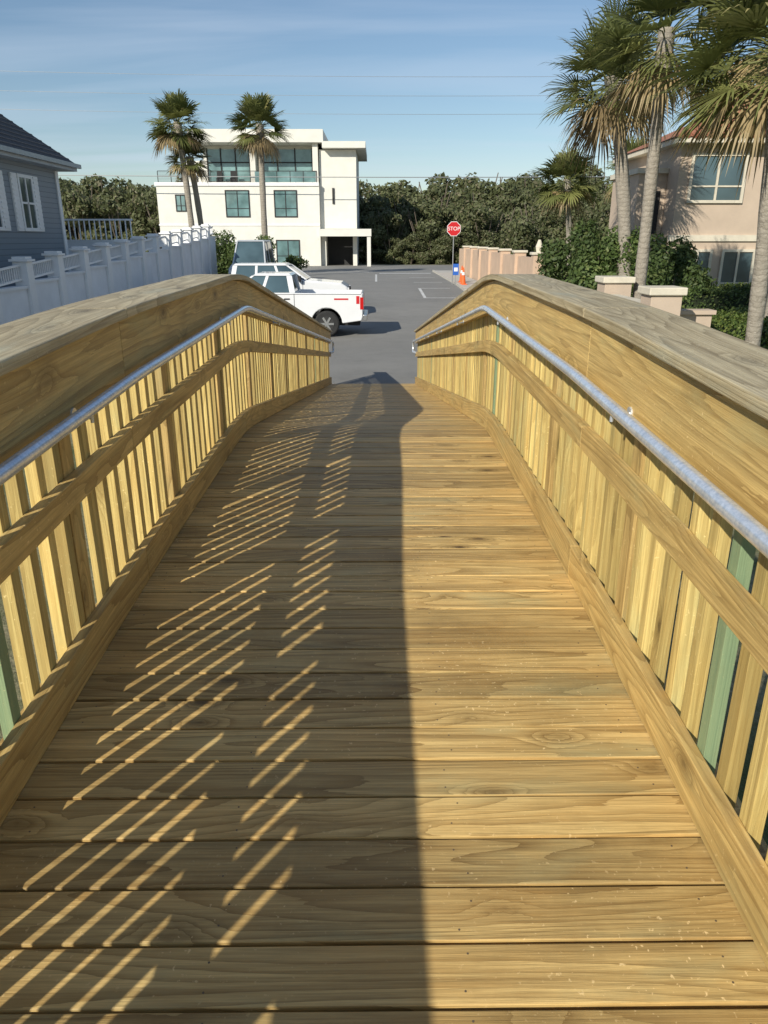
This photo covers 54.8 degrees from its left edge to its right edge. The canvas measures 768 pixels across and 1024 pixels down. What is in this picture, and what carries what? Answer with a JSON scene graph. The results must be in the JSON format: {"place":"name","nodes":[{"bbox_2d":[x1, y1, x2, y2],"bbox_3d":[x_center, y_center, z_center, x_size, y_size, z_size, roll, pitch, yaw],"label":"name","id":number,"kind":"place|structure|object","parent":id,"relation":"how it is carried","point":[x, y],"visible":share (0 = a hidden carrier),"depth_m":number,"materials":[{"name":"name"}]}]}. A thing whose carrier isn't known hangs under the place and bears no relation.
{"place":"outdoors","nodes":[
{"label":"outdoors","id":0,"kind":"place"},
{"bbox_2d":[249,143,319,183],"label":"penthouse pier","id":1,"kind":"structure","parent":0,"point":[254,160],"depth_m":69.63,"materials":[{"name":"white paint"}]},
{"bbox_2d":[301,265,451,270],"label":"cross street","id":2,"kind":"structure","parent":0,"point":[379,268],"depth_m":65.53,"materials":[{"name":"grey asphalt"}]},
{"bbox_2d":[367,236,370,265],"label":"canopy column","id":3,"kind":"structure","parent":2,"relation":"on","point":[368,250],"depth_m":70.07,"materials":[{"name":"white paint"}]},
{"bbox_2d":[319,229,370,235],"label":"entry canopy","id":4,"kind":"object","parent":3,"relation":"on","point":[344,232],"visible":1,"depth_m":69.39,"materials":[{"name":"white paint"}]},
{"bbox_2d":[303,271,463,383],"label":"road","id":5,"kind":"structure","parent":0,"point":[375,347],"depth_m":26.43,"materials":[{"name":"grey asphalt"}]},
{"bbox_2d":[228,240,274,273],"bbox_3d":[-7.205,-13.683,40.692,1.920,2.398,4.940,0,20,-1],"label":"minivan","id":6,"kind":"object","parent":5,"relation":"on","point":[253,251],"visible":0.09,"depth_m":39.73,"materials":[{"name":"silver metal"}]},
{"bbox_2d":[224,92,292,236],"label":"palm tree","id":7,"kind":"object","parent":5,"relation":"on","point":[258,109],"visible":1,"depth_m":45.96,"materials":[{"name":"green plant"}]},
{"bbox_2d":[231,262,350,314],"bbox_3d":[-4.250,-8.748,29.026,6.070,1.928,2.400,0,20,-1],"label":"pickup truck","id":8,"kind":"object","parent":5,"relation":"on","point":[305,280],"visible":0.24,"depth_m":28.05,"materials":[{"name":"paint"}]},
{"bbox_2d":[250,272,367,335],"bbox_3d":[-3.573,-6.881,24.392,6.070,1.928,2.400,0,20,-1],"label":"pickup truck","id":9,"kind":"object","parent":5,"relation":"on","point":[341,307],"visible":0.35,"depth_m":23.46,"materials":[{"name":"paint"}]},
{"bbox_2d":[375,273,434,297],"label":"road markings","id":10,"kind":"object","parent":5,"relation":"on","point":[422,293],"visible":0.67,"depth_m":49.83,"materials":[{"name":"paint"}]},
{"bbox_2d":[447,221,460,284],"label":"stop sign","id":11,"kind":"object","parent":5,"relation":"on","point":[453,228],"visible":1,"depth_m":41.15,"materials":[{"name":"red metal"}]},
{"bbox_2d":[453,264,458,284],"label":"portable sign","id":12,"kind":"object","parent":5,"relation":"on","point":[455,269],"visible":1,"depth_m":41.31,"materials":[{"name":"blue metal"}]},
{"bbox_2d":[0,260,767,845],"bbox_3d":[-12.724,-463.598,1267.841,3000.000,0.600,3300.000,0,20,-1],"label":"ground","id":13,"kind":"structure","parent":0,"point":[750,742],"depth_m":5.70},
{"bbox_2d":[0,159,67,287],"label":"walls","id":14,"kind":"structure","parent":13,"relation":"on","point":[14,242],"depth_m":23.82,"materials":[{"name":"grey wood"}]},
{"bbox_2d":[0,173,39,230],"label":"window frames","id":15,"kind":"structure","parent":14,"relation":"attached to","point":[18,175],"depth_m":23.11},
{"bbox_2d":[0,177,36,227],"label":"window glass","id":16,"kind":"object","parent":15,"relation":"in","point":[25,206],"visible":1,"depth_m":23.25,"materials":[{"name":"black glass"}]},
{"bbox_2d":[0,170,44,231],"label":"shutters","id":17,"kind":"object","parent":14,"relation":"attached to","point":[16,201],"visible":1,"depth_m":22.49,"materials":[{"name":"white paint"}]},
{"bbox_2d":[0,150,76,171],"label":"eave soffit","id":18,"kind":"structure","parent":14,"relation":"on","point":[30,161],"depth_m":23.08,"materials":[{"name":"white wood"}]},
{"bbox_2d":[0,114,72,162],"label":"hip roof","id":19,"kind":"structure","parent":18,"relation":"on","point":[13,135],"depth_m":23.32,"materials":[{"name":"grey tile"}]},
{"bbox_2d":[0,145,81,168],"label":"gutter","id":20,"kind":"object","parent":18,"relation":"attached to","point":[35,155],"visible":1,"depth_m":22.68,"materials":[{"name":"grey metal"}]},
{"bbox_2d":[54,171,70,270],"bbox_3d":[-11.243,-9.181,26.255,0.040,5.300,0.230,0,20,-1],"label":"corner board","id":21,"kind":"object","parent":14,"relation":"attached to","point":[61,212],"visible":0.64,"depth_m":25.76,"materials":[{"name":"white paint"}]},
{"bbox_2d":[64,219,133,270],"bbox_3d":[-11.993,-9.757,29.472,4.400,3.560,0.320,0,20,-1],"label":"terrace railing","id":22,"kind":"object","parent":13,"relation":"on","point":[81,242],"visible":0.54,"depth_m":28.94,"materials":[{"name":"white paint"}]},
{"bbox_2d":[0,224,212,324],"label":"piers","id":23,"kind":"structure","parent":13,"relation":"on","point":[26,272],"depth_m":24.57,"materials":[{"name":"white paint"}]},
{"bbox_2d":[0,236,217,322],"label":"wall","id":24,"kind":"structure","parent":13,"relation":"on","point":[14,302],"depth_m":24.07,"materials":[{"name":"white paint"}]},
{"bbox_2d":[0,226,212,285],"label":"railings","id":25,"kind":"object","parent":24,"relation":"on","point":[95,256],"visible":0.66,"depth_m":22.24,"materials":[{"name":"white metal"}]},
{"bbox_2d":[143,88,211,240],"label":"palm tree","id":26,"kind":"object","parent":13,"relation":"on","point":[176,107],"visible":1,"depth_m":45.88,"materials":[{"name":"green plant"}]},
{"bbox_2d":[165,133,213,225],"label":"palm tree","id":27,"kind":"object","parent":13,"relation":"on","point":[193,169],"visible":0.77,"depth_m":47.50,"materials":[{"name":"green plant"}]},
{"bbox_2d":[210,229,235,273],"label":"shrub","id":28,"kind":"object","parent":13,"relation":"on","point":[224,261],"visible":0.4,"depth_m":44.93,"materials":[{"name":"green plant"}]},
{"bbox_2d":[156,184,321,265],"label":"block","id":29,"kind":"structure","parent":13,"relation":"on","point":[212,201],"depth_m":70.47,"materials":[{"name":"white paint"}]},
{"bbox_2d":[186,161,204,181],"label":"penthouse wing","id":30,"kind":"structure","parent":29,"relation":"on","point":[200,180],"depth_m":72.54,"materials":[{"name":"white paint"}]},
{"bbox_2d":[180,171,235,181],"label":"balcony furniture","id":31,"kind":"object","parent":29,"relation":"on","point":[232,173],"visible":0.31,"depth_m":70.48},
{"bbox_2d":[154,182,319,225],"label":"floor band","id":32,"kind":"object","parent":29,"relation":"attached to","point":[240,184],"visible":1,"depth_m":69.44,"materials":[{"name":"white paint"}]},
{"bbox_2d":[157,171,316,181],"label":"balcony railing","id":33,"kind":"object","parent":29,"relation":"on","point":[237,178],"visible":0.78,"depth_m":69.48,"materials":[{"name":"grey metal"}]},
{"bbox_2d":[255,172,315,181],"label":"balcony glass","id":34,"kind":"object","parent":33,"relation":"attached to","point":[288,176],"visible":0.93,"depth_m":69.50,"materials":[{"name":"glass"}]},
{"bbox_2d":[175,190,299,261],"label":"window frames","id":35,"kind":"structure","parent":29,"relation":"attached to","point":[237,208],"depth_m":70.18,"materials":[{"name":"black metal"}]},
{"bbox_2d":[176,191,298,261],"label":"window glass","id":36,"kind":"object","parent":35,"relation":"in","point":[284,247],"visible":0.91,"depth_m":70.17,"materials":[{"name":"teal glass"}]},
{"bbox_2d":[203,146,320,181],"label":"penthouse","id":37,"kind":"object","parent":29,"relation":"on","point":[278,147],"depth_m":70.74,"materials":[{"name":"white paint"}]},
{"bbox_2d":[187,129,327,149],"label":"roof slab","id":38,"kind":"structure","parent":37,"relation":"on","point":[298,137],"depth_m":67.92,"materials":[{"name":"white paint"}]},
{"bbox_2d":[207,149,311,180],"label":"penthouse glazing","id":39,"kind":"structure","parent":37,"relation":"attached to","point":[287,155],"depth_m":71.07,"materials":[{"name":"teal glass"}]},
{"bbox_2d":[206,148,312,181],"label":"penthouse mullions","id":40,"kind":"object","parent":39,"relation":"attached to","point":[235,162],"visible":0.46,"depth_m":70.99,"materials":[{"name":"black metal"}]},
{"bbox_2d":[226,234,276,261],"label":"shrub","id":41,"kind":"object","parent":13,"relation":"on","point":[233,246],"visible":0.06,"depth_m":44.22,"materials":[{"name":"green plant"}]},
{"bbox_2d":[282,254,308,270],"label":"shrub","id":42,"kind":"object","parent":13,"relation":"on","point":[296,261],"visible":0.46,"depth_m":46.93,"materials":[{"name":"green plant"}]},
{"bbox_2d":[59,164,612,270],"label":"distant trees","id":43,"kind":"object","parent":13,"relation":"on","point":[407,224],"visible":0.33,"depth_m":83.43,"materials":[{"name":"green plant"}]},
{"bbox_2d":[0,71,678,177],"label":"power lines","id":44,"kind":"object","parent":13,"relation":"on","point":[276,113],"visible":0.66,"depth_m":71.45,"materials":[{"name":"grey metal"}]},
{"bbox_2d":[321,236,359,265],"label":"tower base","id":45,"kind":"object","parent":13,"relation":"on","point":[324,246],"visible":0.43,"depth_m":72.39,"materials":[{"name":"white paint"}]},
{"bbox_2d":[319,150,358,228],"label":"stair tower","id":46,"kind":"structure","parent":45,"relation":"on","point":[342,212],"depth_m":70.39,"materials":[{"name":"white paint"}]},
{"bbox_2d":[332,188,334,203],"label":"wall lamp","id":47,"kind":"object","parent":46,"relation":"attached to","point":[333,200],"visible":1,"depth_m":70.45,"materials":[{"name":"black metal"}]},
{"bbox_2d":[322,141,366,161],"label":"tower roof slab","id":48,"kind":"structure","parent":46,"relation":"on","point":[359,147],"depth_m":68.15,"materials":[{"name":"white paint"}]},
{"bbox_2d":[328,236,352,264],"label":"garage recess","id":49,"kind":"object","parent":45,"relation":"in","point":[340,250],"visible":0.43,"depth_m":74.46,"materials":[{"name":"black"}]},
{"bbox_2d":[0,274,767,1023],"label":"wooden footbridge","id":50,"kind":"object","parent":13,"relation":"on","point":[352,704],"visible":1,"depth_m":2.23,"materials":[{"name":"brown wood"}]},
{"bbox_2d":[432,270,466,290],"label":"kerb","id":51,"kind":"structure","parent":13,"relation":"on","point":[461,286],"depth_m":44.63,"materials":[{"name":"concrete"}]},
{"bbox_2d":[463,247,469,269],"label":"wall pier","id":52,"kind":"structure","parent":13,"relation":"on","point":[464,249],"depth_m":50.94,"materials":[{"name":"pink paint"}]},
{"bbox_2d":[469,248,477,277],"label":"wall pier","id":53,"kind":"structure","parent":13,"relation":"on","point":[470,263],"depth_m":47.24,"materials":[{"name":"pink paint"}]},
{"bbox_2d":[477,249,486,280],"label":"wall pier","id":54,"kind":"structure","parent":13,"relation":"on","point":[479,263],"depth_m":43.45,"materials":[{"name":"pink paint"}]},
{"bbox_2d":[487,250,497,274],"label":"wall pier","id":55,"kind":"structure","parent":13,"relation":"on","point":[488,260],"depth_m":39.64,"materials":[{"name":"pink paint"}]},
{"bbox_2d":[459,246,540,279],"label":"peach roadside wall","id":56,"kind":"structure","parent":13,"relation":"on","point":[523,264],"depth_m":38.65,"materials":[{"name":"paint"}]},
{"bbox_2d":[536,240,541,251],"bbox_3d":[5.937,-10.168,28.286,0.270,0.450,0.270,0,20,-1],"label":"finial","id":57,"kind":"object","parent":56,"relation":"on","point":[538,245],"visible":0.78,"depth_m":28.20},
{"bbox_2d":[498,251,510,273],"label":"wall pier","id":58,"kind":"structure","parent":13,"relation":"on","point":[501,253],"depth_m":35.87,"materials":[{"name":"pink paint"}]},
{"bbox_2d":[512,253,525,273],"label":"wall pier","id":59,"kind":"structure","parent":13,"relation":"on","point":[515,261],"depth_m":32.10,"materials":[{"name":"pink paint"}]},
{"bbox_2d":[530,255,543,274],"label":"wall pier","id":60,"kind":"structure","parent":13,"relation":"on","point":[534,268],"depth_m":28.36,"materials":[{"name":"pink paint"}]},
{"bbox_2d":[536,217,604,282],"bbox_3d":[7.076,-8.371,26.273,3.488,3.862,2.630,-15,25,-34],"label":"shrub","id":61,"kind":"object","parent":13,"relation":"on","point":[550,248],"visible":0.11,"depth_m":25.48,"materials":[{"name":"green plant"}]},
{"bbox_2d":[597,282,631,296],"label":"pier","id":62,"kind":"structure","parent":13,"relation":"on","point":[624,289],"depth_m":17.03,"materials":[{"name":"beige paint"}]},
{"bbox_2d":[608,173,667,250],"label":"side wing","id":63,"kind":"structure","parent":13,"relation":"on","point":[636,185],"depth_m":26.10,"materials":[{"name":"beige paint"}]},
{"bbox_2d":[610,168,668,179],"bbox_3d":[9.267,-12.314,26.997,1.090,0.170,3.200,0,20,-1],"label":"wing coping","id":64,"kind":"object","parent":63,"relation":"on","point":[643,170],"visible":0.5,"depth_m":25.52,"materials":[{"name":"white concrete"}]},
{"bbox_2d":[651,191,660,233],"bbox_3d":[9.361,-10.539,26.037,0.550,1.400,0.050,0,20,-1],"label":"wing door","id":65,"kind":"structure","parent":63,"relation":"attached to","point":[655,212],"depth_m":26.02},
{"bbox_2d":[640,294,682,315],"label":"pier","id":66,"kind":"structure","parent":13,"relation":"on","point":[671,304],"depth_m":13.30,"materials":[{"name":"beige paint"}]},
{"bbox_2d":[595,276,687,295],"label":"caps","id":67,"kind":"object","parent":66,"relation":"on","point":[664,290],"depth_m":13.38,"materials":[{"name":"beige concrete"}]},
{"bbox_2d":[573,0,754,298],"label":"palm tree","id":68,"kind":"object","parent":13,"relation":"on","point":[665,43],"visible":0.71,"depth_m":15.79,"materials":[{"name":"green plant"}]},
{"bbox_2d":[632,245,717,293],"bbox_3d":[7.871,-5.798,20.606,2.364,3.100,1.844,0,20,-1],"label":"shrub","id":69,"kind":"object","parent":13,"relation":"on","point":[699,277],"visible":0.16,"depth_m":19.96,"materials":[{"name":"green plant"}]},
{"bbox_2d":[680,315,711,326],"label":"pillar","id":70,"kind":"structure","parent":13,"relation":"on","point":[705,320],"depth_m":14.15,"materials":[{"name":"beige paint"}]},
{"bbox_2d":[680,309,716,314],"bbox_3d":[5.887,-3.851,14.226,0.850,0.077,0.370,0,20,-1],"label":"garden coping","id":71,"kind":"object","parent":70,"relation":"on","point":[697,312],"visible":0.64,"depth_m":14.06,"materials":[{"name":"beige paint"}]},
{"bbox_2d":[628,144,764,284],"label":"walls","id":72,"kind":"structure","parent":13,"relation":"on","point":[681,216],"depth_m":25.21,"materials":[{"name":"beige paint"}]},
{"bbox_2d":[613,137,764,163],"bbox_3d":[16.866,-13.258,27.259,14.800,0.160,7.100,0,20,-1],"label":"eave board","id":73,"kind":"object","parent":72,"relation":"on","point":[638,154],"visible":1,"depth_m":24.96,"materials":[{"name":"white wood"}]},
{"bbox_2d":[613,103,765,158],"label":"tile roof","id":74,"kind":"structure","parent":73,"relation":"on","point":[692,133],"depth_m":25.61,"materials":[{"name":"red tile"}]},
{"bbox_2d":[668,235,756,240],"bbox_3d":[16.795,-9.413,25.439,14.100,0.200,0.070,0,20,-1],"label":"belt course","id":75,"kind":"object","parent":72,"relation":"attached to","point":[721,238],"visible":0.8,"depth_m":25.36,"materials":[{"name":"white paint"}]},
{"bbox_2d":[686,153,754,285],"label":"window frames","id":76,"kind":"structure","parent":72,"relation":"attached to","point":[714,200],"depth_m":24.94,"materials":[{"name":"white plastic"}]},
{"bbox_2d":[690,156,752,286],"bbox_3d":[13.270,-9.717,25.324,5.950,4.550,0.050,0,20,-1],"label":"window glass","id":77,"kind":"object","parent":76,"relation":"in","point":[730,258],"visible":0.55,"depth_m":24.88,"materials":[{"name":"teal glass"}]},
{"bbox_2d":[0,0,767,197],"label":"sky","id":78,"kind":"structure","parent":0,"point":[486,58],"materials":[{"name":"blue"}]},
{"bbox_2d":[436,270,476,288],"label":"sidewalk","id":79,"kind":"structure","parent":0,"point":[468,280],"depth_m":47.97,"materials":[{"name":"concrete"}]},
{"bbox_2d":[460,267,466,284],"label":"traffic cone","id":80,"kind":"object","parent":79,"relation":"on","point":[463,281],"visible":0.98,"depth_m":40.53,"materials":[{"name":"orange plastic"}]},
{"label":"lawn","id":81,"kind":"structure","parent":0,"visible":0},
{"bbox_2d":[528,144,603,280],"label":"palm tree","id":82,"kind":"object","parent":81,"relation":"on","point":[561,199],"visible":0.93,"depth_m":42.79,"materials":[{"name":"green plant"}]},
{"bbox_2d":[539,0,687,275],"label":"palm tree","id":83,"kind":"object","parent":81,"relation":"on","point":[622,177],"visible":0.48,"depth_m":21.36,"materials":[{"name":"green plant"}]},
{"bbox_2d":[592,135,648,209],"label":"palm tree","id":84,"kind":"object","parent":81,"relation":"on","point":[633,145],"visible":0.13,"depth_m":40.01,"materials":[{"name":"green plant"}]},
{"bbox_2d":[567,225,674,296],"bbox_3d":[7.293,-7.071,23.191,3.077,3.583,2.421,-12,23,-30],"label":"shrub","id":85,"kind":"object","parent":81,"relation":"on","point":[603,259],"visible":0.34,"depth_m":22.52,"materials":[{"name":"green plant"}]},
{"bbox_2d":[631,230,699,284],"bbox_3d":[8.901,-7.420,24.318,2.897,3.526,1.897,0,20,-1],"label":"shrub","id":86,"kind":"object","parent":81,"relation":"on","point":[685,253],"visible":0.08,"depth_m":23.39,"materials":[{"name":"green plant"}]},
{"bbox_2d":[635,0,767,345],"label":"palm tree","id":87,"kind":"object","parent":81,"relation":"on","point":[737,25],"visible":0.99,"depth_m":12.05,"materials":[{"name":"green plant"}]},
{"bbox_2d":[679,281,750,292],"bbox_3d":[10.592,-5.631,21.418,4.647,2.034,1.176,0,20,-1],"label":"hedge","id":88,"kind":"object","parent":81,"relation":"on","point":[727,283],"visible":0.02,"depth_m":21.23,"materials":[{"name":"green plant"}]},
{"bbox_2d":[680,283,750,313],"bbox_3d":[10.033,-5.005,19.635,4.786,2.105,1.413,0,20,-1],"label":"hedge","id":89,"kind":"object","parent":81,"relation":"on","point":[701,297],"visible":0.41,"depth_m":18.94,"materials":[{"name":"green plant"}]},
{"bbox_2d":[681,304,767,349],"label":"hedge","id":90,"kind":"object","parent":81,"relation":"on","point":[734,324],"visible":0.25,"depth_m":15.26,"materials":[{"name":"green plant"}]},
{"bbox_2d":[689,0,767,317],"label":"palm tree","id":91,"kind":"object","parent":81,"relation":"on","point":[746,70],"visible":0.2,"depth_m":14.87,"materials":[{"name":"green plant"}]},
{"bbox_3d":[5.174,-3.501,15.813,0.250,1.850,3.200,0,20,-1],"label":"low wall","id":92,"kind":"object","parent":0,"visible":0},
{"bbox_2d":[611,294,640,302],"bbox_3d":[5.174,-4.408,15.480,0.410,0.077,3.160,0,20,-1],"label":"wall coping","id":93,"kind":"object","parent":92,"relation":"on","point":[630,298],"depth_m":15.96,"materials":[{"name":"beige concrete"}]}
]}

